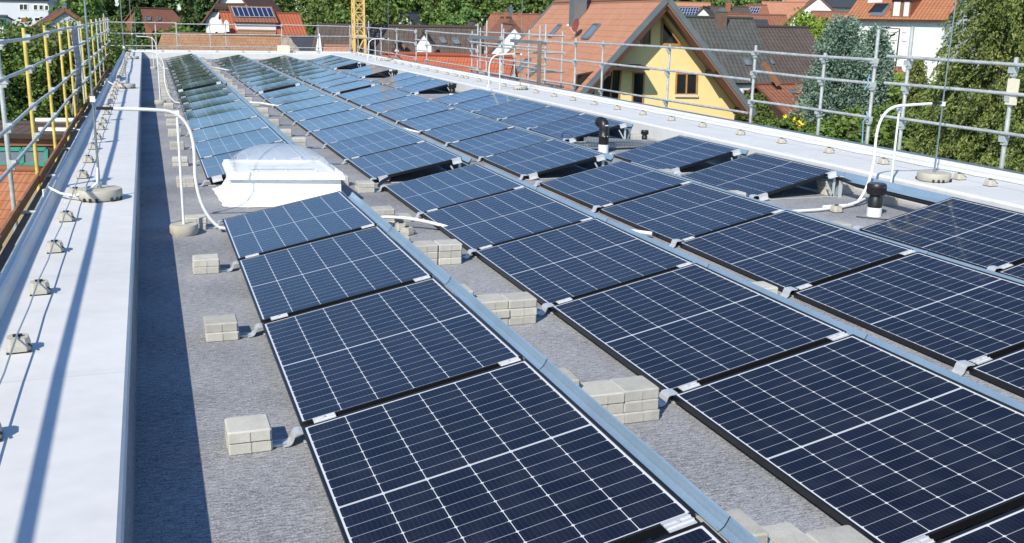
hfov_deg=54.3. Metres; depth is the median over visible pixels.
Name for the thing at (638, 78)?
door
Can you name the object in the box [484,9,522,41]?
cream gable house
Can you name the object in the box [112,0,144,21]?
forest fir
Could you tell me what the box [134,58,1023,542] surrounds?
roof surface
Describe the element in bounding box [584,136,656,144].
cable tray
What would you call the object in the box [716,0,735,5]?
forest tree
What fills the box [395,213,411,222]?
ballast block
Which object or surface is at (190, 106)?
solar panel
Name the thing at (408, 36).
long brown house
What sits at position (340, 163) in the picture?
mounting bracket
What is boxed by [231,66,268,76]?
solar panel
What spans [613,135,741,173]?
solar panel
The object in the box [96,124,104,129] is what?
wire holder
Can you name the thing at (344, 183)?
ballast block
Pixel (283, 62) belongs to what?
solar panel
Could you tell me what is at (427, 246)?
ballast block
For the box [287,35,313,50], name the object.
grey sheet shed
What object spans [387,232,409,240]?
ballast block
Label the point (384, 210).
ballast block
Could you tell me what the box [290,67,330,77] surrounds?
solar panel
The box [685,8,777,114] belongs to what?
grey roof house
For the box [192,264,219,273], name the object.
ballast block
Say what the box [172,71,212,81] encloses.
solar panel
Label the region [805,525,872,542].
ballast block
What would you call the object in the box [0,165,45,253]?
orange tile shed
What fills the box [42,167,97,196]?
white lead
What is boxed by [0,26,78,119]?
beech tree
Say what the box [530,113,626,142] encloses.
solar panel
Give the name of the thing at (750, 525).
ballast block
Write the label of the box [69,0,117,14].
forest tree
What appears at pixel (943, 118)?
spruce tree
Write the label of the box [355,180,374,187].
ballast block
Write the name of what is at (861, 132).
fallen branch
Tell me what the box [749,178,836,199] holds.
mounting bracket
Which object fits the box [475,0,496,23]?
forest tree
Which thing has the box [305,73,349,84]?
solar panel
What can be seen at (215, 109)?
solar panel
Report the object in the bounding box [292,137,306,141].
ballast block
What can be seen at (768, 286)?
ballast block
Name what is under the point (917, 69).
spruce tree
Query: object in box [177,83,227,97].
solar panel
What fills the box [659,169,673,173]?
ballast block
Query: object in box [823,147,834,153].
wire holder
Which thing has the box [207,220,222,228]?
mounting bracket
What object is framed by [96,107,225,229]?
insulated conductor
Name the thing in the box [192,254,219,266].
ballast block
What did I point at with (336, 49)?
orange roof house
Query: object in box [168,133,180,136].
ballast block
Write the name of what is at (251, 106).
wind deflector
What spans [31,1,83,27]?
grey roof cottage
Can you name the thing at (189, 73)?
solar panel
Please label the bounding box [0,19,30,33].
beech tree
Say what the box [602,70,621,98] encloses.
door
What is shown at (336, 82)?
solar panel
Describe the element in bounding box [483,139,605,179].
solar panel
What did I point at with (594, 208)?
mounting bracket
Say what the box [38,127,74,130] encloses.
white gutter
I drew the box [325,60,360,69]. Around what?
solar panel
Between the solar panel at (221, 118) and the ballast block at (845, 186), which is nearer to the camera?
the ballast block at (845, 186)
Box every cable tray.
[573,141,644,147]
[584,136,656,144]
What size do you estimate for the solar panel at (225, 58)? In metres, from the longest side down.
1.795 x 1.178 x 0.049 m
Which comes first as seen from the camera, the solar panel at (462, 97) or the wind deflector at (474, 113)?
the wind deflector at (474, 113)
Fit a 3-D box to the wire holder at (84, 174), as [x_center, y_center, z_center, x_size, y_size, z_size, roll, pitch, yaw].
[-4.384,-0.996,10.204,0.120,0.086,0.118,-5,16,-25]
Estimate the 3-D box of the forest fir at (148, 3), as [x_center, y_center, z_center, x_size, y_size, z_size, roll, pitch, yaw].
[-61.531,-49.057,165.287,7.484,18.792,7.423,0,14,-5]
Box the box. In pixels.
[277,45,289,52]
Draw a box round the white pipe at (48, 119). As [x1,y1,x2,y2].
[35,118,78,121]
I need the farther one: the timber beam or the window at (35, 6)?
the window at (35, 6)
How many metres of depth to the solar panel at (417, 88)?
28.12 m
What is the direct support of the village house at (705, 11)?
on the ground
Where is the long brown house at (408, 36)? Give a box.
[360,24,428,55]
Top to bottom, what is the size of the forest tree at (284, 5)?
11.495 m
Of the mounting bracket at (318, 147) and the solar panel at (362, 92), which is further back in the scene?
the solar panel at (362, 92)
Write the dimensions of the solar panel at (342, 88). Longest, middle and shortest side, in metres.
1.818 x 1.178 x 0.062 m
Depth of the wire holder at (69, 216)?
8.07 m
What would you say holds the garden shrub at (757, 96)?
on the garden terrain
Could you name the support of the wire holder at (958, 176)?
on the parapet at (1002, 194)
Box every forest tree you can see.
[48,0,110,18]
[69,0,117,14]
[102,15,134,40]
[148,20,193,48]
[273,0,296,12]
[292,0,319,17]
[296,0,332,35]
[308,0,370,21]
[322,3,367,43]
[365,0,418,18]
[365,0,419,24]
[415,0,425,13]
[416,0,479,24]
[419,0,486,22]
[439,3,484,25]
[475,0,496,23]
[478,0,531,23]
[519,0,551,12]
[674,0,703,1]
[701,0,743,5]
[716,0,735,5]
[742,0,758,5]
[983,1,1006,57]
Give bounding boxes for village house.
[674,1,710,6]
[679,6,702,14]
[695,5,714,15]
[707,0,750,13]
[727,13,790,25]
[745,4,768,13]
[753,19,768,24]
[761,1,805,22]
[781,0,808,1]
[788,0,834,25]
[806,10,848,25]
[824,0,856,10]
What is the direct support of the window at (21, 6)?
in the white block house at (35, 10)
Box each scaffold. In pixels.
[0,17,114,275]
[103,13,351,50]
[356,20,1023,168]
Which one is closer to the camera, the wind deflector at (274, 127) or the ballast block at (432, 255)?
the ballast block at (432, 255)
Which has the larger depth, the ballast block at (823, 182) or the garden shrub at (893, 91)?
the garden shrub at (893, 91)
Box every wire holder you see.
[0,423,2,441]
[6,333,32,354]
[29,279,50,295]
[46,239,64,253]
[59,210,74,222]
[69,187,80,196]
[76,170,88,178]
[83,155,93,162]
[88,142,94,149]
[92,133,101,139]
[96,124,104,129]
[99,117,106,123]
[102,110,109,114]
[395,222,406,231]
[400,226,415,235]
[667,116,674,120]
[698,122,705,126]
[736,130,744,134]
[776,138,786,143]
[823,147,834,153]
[829,204,843,212]
[877,158,889,164]
[952,172,966,179]
[983,178,997,186]
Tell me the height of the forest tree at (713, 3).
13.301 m
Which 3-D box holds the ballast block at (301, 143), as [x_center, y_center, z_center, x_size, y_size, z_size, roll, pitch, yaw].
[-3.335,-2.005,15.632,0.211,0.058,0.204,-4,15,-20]
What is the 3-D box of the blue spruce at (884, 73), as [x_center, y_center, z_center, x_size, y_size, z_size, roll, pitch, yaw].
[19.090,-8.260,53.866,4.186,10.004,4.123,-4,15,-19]
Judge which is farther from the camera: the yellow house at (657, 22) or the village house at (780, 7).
the village house at (780, 7)
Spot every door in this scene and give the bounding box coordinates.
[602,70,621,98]
[631,72,644,102]
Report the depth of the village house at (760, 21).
87.72 m
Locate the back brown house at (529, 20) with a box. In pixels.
[483,5,541,35]
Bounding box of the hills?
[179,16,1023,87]
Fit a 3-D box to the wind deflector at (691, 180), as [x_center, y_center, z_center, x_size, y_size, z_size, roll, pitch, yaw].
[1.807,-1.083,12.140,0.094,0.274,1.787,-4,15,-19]
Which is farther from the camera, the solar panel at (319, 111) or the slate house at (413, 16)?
the slate house at (413, 16)
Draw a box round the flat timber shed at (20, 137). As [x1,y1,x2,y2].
[0,120,74,173]
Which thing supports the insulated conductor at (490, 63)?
attached to the lightning rod at (518, 87)
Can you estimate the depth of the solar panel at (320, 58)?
45.09 m
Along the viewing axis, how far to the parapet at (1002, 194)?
15.52 m
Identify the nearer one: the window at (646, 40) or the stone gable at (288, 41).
the window at (646, 40)
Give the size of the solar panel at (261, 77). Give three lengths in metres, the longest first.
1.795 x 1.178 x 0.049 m
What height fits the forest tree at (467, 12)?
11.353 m
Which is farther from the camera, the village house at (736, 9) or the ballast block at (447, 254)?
the village house at (736, 9)
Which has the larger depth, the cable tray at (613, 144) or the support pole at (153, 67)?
the support pole at (153, 67)
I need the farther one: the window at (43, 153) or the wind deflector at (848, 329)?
the window at (43, 153)
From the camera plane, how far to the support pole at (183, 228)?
9.32 m
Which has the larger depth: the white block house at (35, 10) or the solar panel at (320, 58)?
the white block house at (35, 10)
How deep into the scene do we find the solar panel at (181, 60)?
39.91 m
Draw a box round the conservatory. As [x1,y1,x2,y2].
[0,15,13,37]
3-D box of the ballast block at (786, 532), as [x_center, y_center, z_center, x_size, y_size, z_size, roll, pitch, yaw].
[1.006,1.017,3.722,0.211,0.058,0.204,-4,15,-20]
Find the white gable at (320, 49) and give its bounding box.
[316,34,321,50]
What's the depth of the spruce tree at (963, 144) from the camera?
28.53 m
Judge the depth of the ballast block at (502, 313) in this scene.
6.77 m
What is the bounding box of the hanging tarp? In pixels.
[70,28,81,114]
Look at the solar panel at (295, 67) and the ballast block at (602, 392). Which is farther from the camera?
the solar panel at (295, 67)
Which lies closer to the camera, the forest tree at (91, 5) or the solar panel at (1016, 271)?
the solar panel at (1016, 271)
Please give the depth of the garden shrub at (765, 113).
53.49 m
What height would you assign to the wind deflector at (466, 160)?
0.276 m
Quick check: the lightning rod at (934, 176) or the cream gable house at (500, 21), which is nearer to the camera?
the lightning rod at (934, 176)
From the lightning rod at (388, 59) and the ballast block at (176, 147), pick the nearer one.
the ballast block at (176, 147)
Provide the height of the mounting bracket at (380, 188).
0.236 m
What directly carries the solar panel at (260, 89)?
on the bracket
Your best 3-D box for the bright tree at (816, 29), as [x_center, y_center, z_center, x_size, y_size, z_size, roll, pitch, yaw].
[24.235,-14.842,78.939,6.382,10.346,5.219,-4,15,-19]
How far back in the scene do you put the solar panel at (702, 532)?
3.46 m
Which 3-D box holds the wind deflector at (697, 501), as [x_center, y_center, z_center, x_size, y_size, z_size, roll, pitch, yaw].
[0.445,0.815,4.435,0.094,0.296,1.787,-4,15,-19]
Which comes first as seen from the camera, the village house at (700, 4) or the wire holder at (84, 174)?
the wire holder at (84, 174)
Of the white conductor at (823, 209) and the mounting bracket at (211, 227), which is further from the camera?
the white conductor at (823, 209)
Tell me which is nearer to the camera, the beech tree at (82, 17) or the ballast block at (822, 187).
the ballast block at (822, 187)
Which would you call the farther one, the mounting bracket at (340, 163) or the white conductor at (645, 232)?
the mounting bracket at (340, 163)
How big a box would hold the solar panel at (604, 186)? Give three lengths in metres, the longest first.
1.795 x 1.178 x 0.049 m
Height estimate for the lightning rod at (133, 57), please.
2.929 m
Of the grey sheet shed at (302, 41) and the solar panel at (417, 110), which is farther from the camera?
the grey sheet shed at (302, 41)
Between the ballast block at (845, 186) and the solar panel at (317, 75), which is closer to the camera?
the ballast block at (845, 186)
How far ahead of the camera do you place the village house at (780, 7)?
131.01 m
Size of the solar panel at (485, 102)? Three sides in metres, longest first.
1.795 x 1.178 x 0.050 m
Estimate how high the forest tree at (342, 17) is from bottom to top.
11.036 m
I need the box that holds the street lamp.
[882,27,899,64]
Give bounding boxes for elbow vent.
[595,117,608,152]
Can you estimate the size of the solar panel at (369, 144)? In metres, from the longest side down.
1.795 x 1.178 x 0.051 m
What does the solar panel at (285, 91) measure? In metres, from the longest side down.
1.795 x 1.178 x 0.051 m
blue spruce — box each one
[788,12,879,135]
[852,23,898,108]
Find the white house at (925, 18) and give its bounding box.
[845,0,988,97]
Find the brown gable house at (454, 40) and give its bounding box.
[428,25,483,53]
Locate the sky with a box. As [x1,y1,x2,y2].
[115,0,483,20]
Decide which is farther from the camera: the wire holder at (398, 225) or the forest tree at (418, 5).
the forest tree at (418, 5)
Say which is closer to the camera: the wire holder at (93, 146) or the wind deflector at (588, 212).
the wind deflector at (588, 212)
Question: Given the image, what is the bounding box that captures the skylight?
[212,143,347,206]
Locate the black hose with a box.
[377,176,390,190]
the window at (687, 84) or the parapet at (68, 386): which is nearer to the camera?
the parapet at (68, 386)
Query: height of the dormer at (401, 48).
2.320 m
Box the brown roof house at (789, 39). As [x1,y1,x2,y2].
[756,25,818,90]
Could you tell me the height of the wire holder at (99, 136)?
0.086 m
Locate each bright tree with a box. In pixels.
[784,6,822,30]
[810,17,856,90]
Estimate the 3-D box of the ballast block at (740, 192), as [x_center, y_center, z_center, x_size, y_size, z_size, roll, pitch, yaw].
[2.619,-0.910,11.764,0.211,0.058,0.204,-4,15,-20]
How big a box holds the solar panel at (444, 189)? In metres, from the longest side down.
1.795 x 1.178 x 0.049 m
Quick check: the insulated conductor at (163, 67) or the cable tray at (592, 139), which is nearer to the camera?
the cable tray at (592, 139)
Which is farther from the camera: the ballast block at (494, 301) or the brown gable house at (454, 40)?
the brown gable house at (454, 40)
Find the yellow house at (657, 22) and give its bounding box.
[506,0,756,119]
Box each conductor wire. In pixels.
[0,53,127,383]
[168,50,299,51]
[361,54,1023,185]
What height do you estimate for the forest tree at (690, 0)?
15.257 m
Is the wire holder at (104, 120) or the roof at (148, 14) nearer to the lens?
the wire holder at (104, 120)
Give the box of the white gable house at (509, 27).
[484,22,520,53]
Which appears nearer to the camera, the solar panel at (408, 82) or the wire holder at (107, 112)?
the wire holder at (107, 112)
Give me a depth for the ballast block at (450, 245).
8.46 m
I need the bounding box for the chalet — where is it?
[200,0,281,32]
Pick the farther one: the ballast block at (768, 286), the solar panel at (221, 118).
the solar panel at (221, 118)
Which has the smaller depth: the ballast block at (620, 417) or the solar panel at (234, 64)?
the ballast block at (620, 417)
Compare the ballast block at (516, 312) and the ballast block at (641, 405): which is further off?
the ballast block at (516, 312)
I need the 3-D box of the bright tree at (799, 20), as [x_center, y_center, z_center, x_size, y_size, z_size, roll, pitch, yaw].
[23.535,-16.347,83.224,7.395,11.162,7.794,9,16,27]
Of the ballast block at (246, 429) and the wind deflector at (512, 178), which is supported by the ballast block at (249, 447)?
the ballast block at (246, 429)
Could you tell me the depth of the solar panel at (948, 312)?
7.00 m
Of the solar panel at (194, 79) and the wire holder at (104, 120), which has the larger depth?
the solar panel at (194, 79)
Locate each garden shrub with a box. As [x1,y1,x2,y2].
[734,103,778,124]
[743,91,771,108]
[755,115,779,127]
[796,119,838,138]
[807,105,841,125]
[829,105,881,142]
[854,105,896,146]
[880,105,932,151]
[881,71,935,113]
[889,70,903,88]
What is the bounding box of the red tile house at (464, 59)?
[382,51,518,80]
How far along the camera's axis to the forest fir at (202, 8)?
141.57 m
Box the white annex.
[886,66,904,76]
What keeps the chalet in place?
on the ground
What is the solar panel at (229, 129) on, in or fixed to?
on the bracket
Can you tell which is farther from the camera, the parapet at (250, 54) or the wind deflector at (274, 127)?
the parapet at (250, 54)
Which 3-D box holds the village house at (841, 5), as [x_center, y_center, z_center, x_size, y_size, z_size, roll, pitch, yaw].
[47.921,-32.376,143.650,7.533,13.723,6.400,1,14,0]
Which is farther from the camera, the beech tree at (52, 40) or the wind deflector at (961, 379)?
the beech tree at (52, 40)
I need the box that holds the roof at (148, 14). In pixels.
[122,7,180,47]
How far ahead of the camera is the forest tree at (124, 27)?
84.52 m
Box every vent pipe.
[448,83,455,94]
[641,130,648,139]
[866,182,886,216]
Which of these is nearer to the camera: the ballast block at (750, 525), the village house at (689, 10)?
the ballast block at (750, 525)
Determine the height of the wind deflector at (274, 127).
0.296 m
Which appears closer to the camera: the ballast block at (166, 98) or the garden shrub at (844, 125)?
the ballast block at (166, 98)
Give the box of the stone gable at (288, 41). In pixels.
[281,37,298,50]
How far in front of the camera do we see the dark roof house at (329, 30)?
69.41 m
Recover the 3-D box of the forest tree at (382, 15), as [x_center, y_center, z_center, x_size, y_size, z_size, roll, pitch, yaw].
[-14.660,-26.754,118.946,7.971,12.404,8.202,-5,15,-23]
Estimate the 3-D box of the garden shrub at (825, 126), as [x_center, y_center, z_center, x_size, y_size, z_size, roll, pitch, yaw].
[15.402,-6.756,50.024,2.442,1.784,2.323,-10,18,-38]
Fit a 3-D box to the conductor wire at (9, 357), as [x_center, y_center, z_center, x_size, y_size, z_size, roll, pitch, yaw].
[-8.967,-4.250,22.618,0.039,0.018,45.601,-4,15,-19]
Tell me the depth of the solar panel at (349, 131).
16.75 m
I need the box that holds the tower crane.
[350,0,366,52]
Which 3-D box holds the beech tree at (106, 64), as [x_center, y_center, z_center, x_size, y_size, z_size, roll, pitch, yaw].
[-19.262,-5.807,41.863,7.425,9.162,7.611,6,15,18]
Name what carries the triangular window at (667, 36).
in the yellow house at (657, 22)
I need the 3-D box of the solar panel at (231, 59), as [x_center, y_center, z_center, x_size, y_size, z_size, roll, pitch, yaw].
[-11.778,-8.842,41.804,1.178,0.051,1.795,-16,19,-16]
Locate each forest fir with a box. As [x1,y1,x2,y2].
[100,0,117,24]
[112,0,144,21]
[130,6,149,48]
[142,0,154,7]
[152,0,180,15]
[177,0,199,32]
[192,0,216,32]
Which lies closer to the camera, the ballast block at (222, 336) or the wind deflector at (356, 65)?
the ballast block at (222, 336)
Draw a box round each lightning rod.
[77,0,122,202]
[117,0,135,88]
[128,0,138,58]
[384,36,392,60]
[513,0,527,89]
[915,0,956,182]
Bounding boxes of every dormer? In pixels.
[392,42,405,51]
[414,29,435,51]
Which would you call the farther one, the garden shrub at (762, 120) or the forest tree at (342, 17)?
the forest tree at (342, 17)
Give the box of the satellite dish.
[566,18,578,37]
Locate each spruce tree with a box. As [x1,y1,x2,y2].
[885,56,929,146]
[901,0,1023,169]
[921,75,969,157]
[965,28,1023,171]
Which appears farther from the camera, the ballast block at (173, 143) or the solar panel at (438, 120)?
the solar panel at (438, 120)
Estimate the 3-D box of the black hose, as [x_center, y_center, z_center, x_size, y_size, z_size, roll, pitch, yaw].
[-1.496,-1.058,12.116,0.280,0.113,0.577,-7,16,-29]
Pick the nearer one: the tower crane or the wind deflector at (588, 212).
the wind deflector at (588, 212)
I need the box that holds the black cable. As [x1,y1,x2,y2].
[856,216,886,219]
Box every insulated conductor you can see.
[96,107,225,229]
[125,50,179,103]
[134,36,167,68]
[367,38,387,60]
[487,53,519,90]
[822,102,941,207]
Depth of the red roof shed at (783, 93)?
56.81 m
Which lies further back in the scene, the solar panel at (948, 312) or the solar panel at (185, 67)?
the solar panel at (185, 67)
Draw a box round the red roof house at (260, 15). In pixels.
[215,5,307,35]
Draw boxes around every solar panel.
[165,53,192,59]
[165,55,194,61]
[166,57,196,63]
[167,59,197,66]
[168,60,200,68]
[168,62,203,71]
[169,65,206,74]
[170,68,209,78]
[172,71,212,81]
[173,74,215,85]
[174,77,221,91]
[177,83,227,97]
[178,88,233,104]
[181,93,240,111]
[183,100,248,119]
[186,107,257,129]
[192,116,269,142]
[195,127,282,158]
[199,140,302,182]
[213,55,240,61]
[215,56,245,63]
[218,58,249,66]
[221,60,253,68]
[222,191,376,259]
[224,62,257,69]
[227,64,263,73]
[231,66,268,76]
[235,69,275,78]
[238,225,432,322]
[239,72,282,84]
[244,75,290,86]
[250,79,299,93]
[259,55,288,62]
[259,84,313,98]
[262,277,522,426]
[263,57,294,64]
[266,89,324,106]
[268,59,300,67]
[273,60,306,69]
[275,95,338,114]
[278,62,314,71]
[284,65,321,74]
[285,101,355,123]
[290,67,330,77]
[296,109,374,133]
[297,70,340,81]
[302,359,696,542]
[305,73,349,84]
[307,55,335,62]
[310,117,396,145]
[312,56,342,64]
[313,76,362,89]
[319,58,350,66]
[323,80,375,94]
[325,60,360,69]
[327,128,425,161]
[337,85,392,100]
[343,64,380,74]
[348,141,462,181]
[349,89,410,106]
[350,66,392,78]
[363,95,430,114]
[372,72,418,85]
[380,101,454,122]
[385,75,434,88]
[385,163,524,215]
[398,79,450,94]
[399,108,480,133]
[422,117,514,145]
[422,187,593,253]
[432,89,496,105]
[449,127,552,159]
[452,94,519,112]
[473,99,550,120]
[475,218,692,308]
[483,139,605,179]
[499,106,584,129]
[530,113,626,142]
[540,160,690,210]
[551,263,848,396]
[599,182,783,244]
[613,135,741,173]
[647,522,726,542]
[673,334,1023,542]
[679,210,915,293]
[682,153,837,200]
[793,252,1023,368]
[859,197,1023,271]
[934,505,1023,542]
[969,348,1023,396]
[997,262,1023,279]
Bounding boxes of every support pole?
[150,37,157,68]
[154,52,165,104]
[169,110,198,236]
[499,56,500,88]
[882,108,901,205]
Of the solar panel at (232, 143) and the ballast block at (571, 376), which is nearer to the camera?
the ballast block at (571, 376)
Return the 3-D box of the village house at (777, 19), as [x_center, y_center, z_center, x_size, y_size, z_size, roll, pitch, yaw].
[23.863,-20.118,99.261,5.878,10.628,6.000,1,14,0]
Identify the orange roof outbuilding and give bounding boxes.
[238,29,277,33]
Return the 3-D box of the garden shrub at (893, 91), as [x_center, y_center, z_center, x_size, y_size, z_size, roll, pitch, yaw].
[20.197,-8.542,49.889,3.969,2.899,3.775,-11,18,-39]
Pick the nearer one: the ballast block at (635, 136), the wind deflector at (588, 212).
the wind deflector at (588, 212)
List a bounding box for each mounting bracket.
[198,180,221,185]
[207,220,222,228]
[220,261,240,271]
[239,323,264,337]
[273,426,306,447]
[307,144,326,148]
[330,159,349,164]
[349,163,460,184]
[356,185,386,191]
[415,212,424,218]
[461,249,477,258]
[471,156,483,161]
[519,160,603,179]
[536,303,554,315]
[563,128,625,141]
[591,205,601,212]
[658,388,677,406]
[668,239,681,247]
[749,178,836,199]
[780,287,797,297]
[853,225,862,229]
[951,360,974,375]
[987,265,1000,271]
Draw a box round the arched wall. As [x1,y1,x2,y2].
[210,17,228,31]
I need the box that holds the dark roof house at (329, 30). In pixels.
[311,23,359,51]
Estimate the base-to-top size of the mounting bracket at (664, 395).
0.236 m
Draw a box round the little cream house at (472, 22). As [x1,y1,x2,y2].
[467,20,484,30]
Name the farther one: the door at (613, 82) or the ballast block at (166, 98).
the door at (613, 82)
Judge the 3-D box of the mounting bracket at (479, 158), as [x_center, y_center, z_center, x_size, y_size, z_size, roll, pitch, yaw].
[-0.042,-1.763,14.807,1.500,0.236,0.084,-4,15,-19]
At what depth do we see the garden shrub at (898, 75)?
65.53 m
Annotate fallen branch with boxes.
[847,131,880,133]
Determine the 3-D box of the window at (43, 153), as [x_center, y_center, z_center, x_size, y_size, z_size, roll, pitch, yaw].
[-15.459,-3.717,32.353,0.939,0.635,0.070,1,14,0]
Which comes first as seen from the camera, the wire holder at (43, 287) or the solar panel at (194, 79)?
the wire holder at (43, 287)
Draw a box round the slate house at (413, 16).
[397,11,427,24]
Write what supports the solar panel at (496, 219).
on the mounting bracket at (468, 254)
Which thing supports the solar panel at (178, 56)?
on the bracket
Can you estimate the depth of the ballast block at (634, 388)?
5.22 m
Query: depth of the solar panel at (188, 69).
33.35 m
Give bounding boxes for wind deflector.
[238,94,247,102]
[245,101,255,110]
[254,109,266,121]
[263,118,277,130]
[275,128,292,146]
[291,141,312,159]
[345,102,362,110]
[348,192,391,232]
[354,62,363,67]
[362,110,381,119]
[381,119,404,130]
[383,68,395,76]
[387,226,450,284]
[405,129,434,143]
[434,142,471,170]
[437,80,456,92]
[445,277,547,369]
[461,109,488,117]
[484,165,536,189]
[522,128,562,140]
[536,188,607,221]
[539,360,730,539]
[564,141,613,169]
[595,115,633,138]
[607,219,709,267]
[631,161,701,183]
[686,136,748,163]
[701,183,795,212]
[708,265,867,338]
[719,517,760,542]
[765,154,845,195]
[796,211,927,253]
[865,335,1023,411]
[928,252,1023,283]
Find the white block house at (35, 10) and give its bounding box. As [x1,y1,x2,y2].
[0,0,60,26]
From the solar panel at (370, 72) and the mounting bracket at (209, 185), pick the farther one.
the solar panel at (370, 72)
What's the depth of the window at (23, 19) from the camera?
111.94 m
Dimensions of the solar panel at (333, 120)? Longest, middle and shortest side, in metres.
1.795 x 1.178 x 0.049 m
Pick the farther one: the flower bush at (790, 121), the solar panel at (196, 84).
the flower bush at (790, 121)
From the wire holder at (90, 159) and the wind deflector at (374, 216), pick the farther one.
the wire holder at (90, 159)
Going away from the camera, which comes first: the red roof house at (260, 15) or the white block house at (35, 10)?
the red roof house at (260, 15)
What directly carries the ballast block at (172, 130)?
on the ballast block at (172, 134)
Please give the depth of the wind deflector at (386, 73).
35.32 m
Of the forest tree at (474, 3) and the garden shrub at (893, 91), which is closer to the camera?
the garden shrub at (893, 91)
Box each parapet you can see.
[0,48,142,542]
[128,49,353,58]
[330,52,1023,212]
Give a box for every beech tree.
[0,17,112,120]
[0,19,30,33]
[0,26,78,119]
[0,38,49,120]
[1,15,118,66]
[11,21,115,122]
[48,21,135,74]
[53,9,143,52]
[82,26,160,57]
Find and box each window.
[0,147,21,164]
[19,4,27,9]
[20,147,48,165]
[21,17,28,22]
[33,4,37,9]
[575,71,593,93]
[640,29,650,44]
[660,18,681,45]
[675,73,697,94]
[890,31,896,40]
[902,32,906,40]
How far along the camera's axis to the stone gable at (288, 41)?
70.50 m
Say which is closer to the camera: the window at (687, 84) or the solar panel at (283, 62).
the solar panel at (283, 62)
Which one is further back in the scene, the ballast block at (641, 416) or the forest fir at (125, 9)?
the forest fir at (125, 9)
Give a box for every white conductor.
[250,102,278,105]
[381,215,447,225]
[632,229,652,234]
[793,197,865,211]
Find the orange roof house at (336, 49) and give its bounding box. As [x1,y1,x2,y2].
[323,44,352,50]
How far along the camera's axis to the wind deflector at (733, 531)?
3.53 m
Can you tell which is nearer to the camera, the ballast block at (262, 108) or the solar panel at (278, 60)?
the ballast block at (262, 108)
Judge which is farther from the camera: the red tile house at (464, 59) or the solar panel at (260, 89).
the red tile house at (464, 59)
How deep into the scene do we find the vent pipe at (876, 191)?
10.97 m
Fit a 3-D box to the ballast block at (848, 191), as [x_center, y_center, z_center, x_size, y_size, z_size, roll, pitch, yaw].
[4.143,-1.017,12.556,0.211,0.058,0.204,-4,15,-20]
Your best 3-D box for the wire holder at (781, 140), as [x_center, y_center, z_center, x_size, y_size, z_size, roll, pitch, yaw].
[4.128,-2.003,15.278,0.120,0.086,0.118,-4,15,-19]
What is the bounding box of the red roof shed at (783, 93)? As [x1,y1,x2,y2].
[746,82,804,126]
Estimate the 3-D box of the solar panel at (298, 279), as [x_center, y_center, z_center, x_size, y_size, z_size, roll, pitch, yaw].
[-1.371,-0.016,7.446,1.178,0.050,1.795,-15,18,-16]
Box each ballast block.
[162,96,170,99]
[164,103,173,105]
[164,106,173,108]
[166,118,175,122]
[166,122,175,125]
[168,128,180,132]
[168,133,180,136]
[170,141,183,145]
[170,146,184,149]
[172,156,187,161]
[173,162,188,166]
[176,175,193,182]
[176,182,194,187]
[185,214,206,223]
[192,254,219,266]
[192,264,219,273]
[198,224,206,229]
[203,314,237,332]
[205,328,239,341]
[224,414,271,443]
[225,435,272,455]
[257,107,268,110]
[269,119,278,122]
[280,129,291,132]
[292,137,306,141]
[295,142,305,145]
[311,155,324,159]
[341,181,348,185]
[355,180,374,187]
[355,186,374,192]
[371,206,394,214]
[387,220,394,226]
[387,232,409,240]
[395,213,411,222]
[410,240,437,251]
[423,252,437,258]
[434,239,461,250]
[437,250,461,257]
[437,257,461,264]
[444,284,473,295]
[474,293,508,309]
[491,308,509,317]
[500,292,536,308]
[500,318,508,324]
[508,307,536,316]
[508,315,535,324]
[539,367,579,386]
[580,380,624,404]
[602,403,623,413]
[610,376,658,401]
[612,412,624,423]
[623,398,658,412]
[625,409,659,423]
[629,134,641,137]
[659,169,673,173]
[693,509,768,542]
[729,190,745,195]
[751,281,777,293]
[762,522,815,542]
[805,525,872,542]
[816,188,830,194]
[817,179,835,185]
[817,184,831,190]
[830,221,851,227]
[842,182,853,189]
[842,189,852,193]
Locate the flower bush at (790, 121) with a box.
[779,111,807,131]
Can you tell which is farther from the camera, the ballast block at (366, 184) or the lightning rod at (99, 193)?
the ballast block at (366, 184)
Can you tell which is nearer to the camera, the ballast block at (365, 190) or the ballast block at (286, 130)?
the ballast block at (365, 190)
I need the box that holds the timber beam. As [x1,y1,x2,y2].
[762,61,780,85]
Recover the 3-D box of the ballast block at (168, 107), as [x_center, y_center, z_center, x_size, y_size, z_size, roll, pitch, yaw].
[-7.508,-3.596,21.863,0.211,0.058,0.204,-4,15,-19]
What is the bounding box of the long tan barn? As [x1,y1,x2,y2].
[157,32,285,50]
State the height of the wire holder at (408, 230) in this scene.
0.086 m

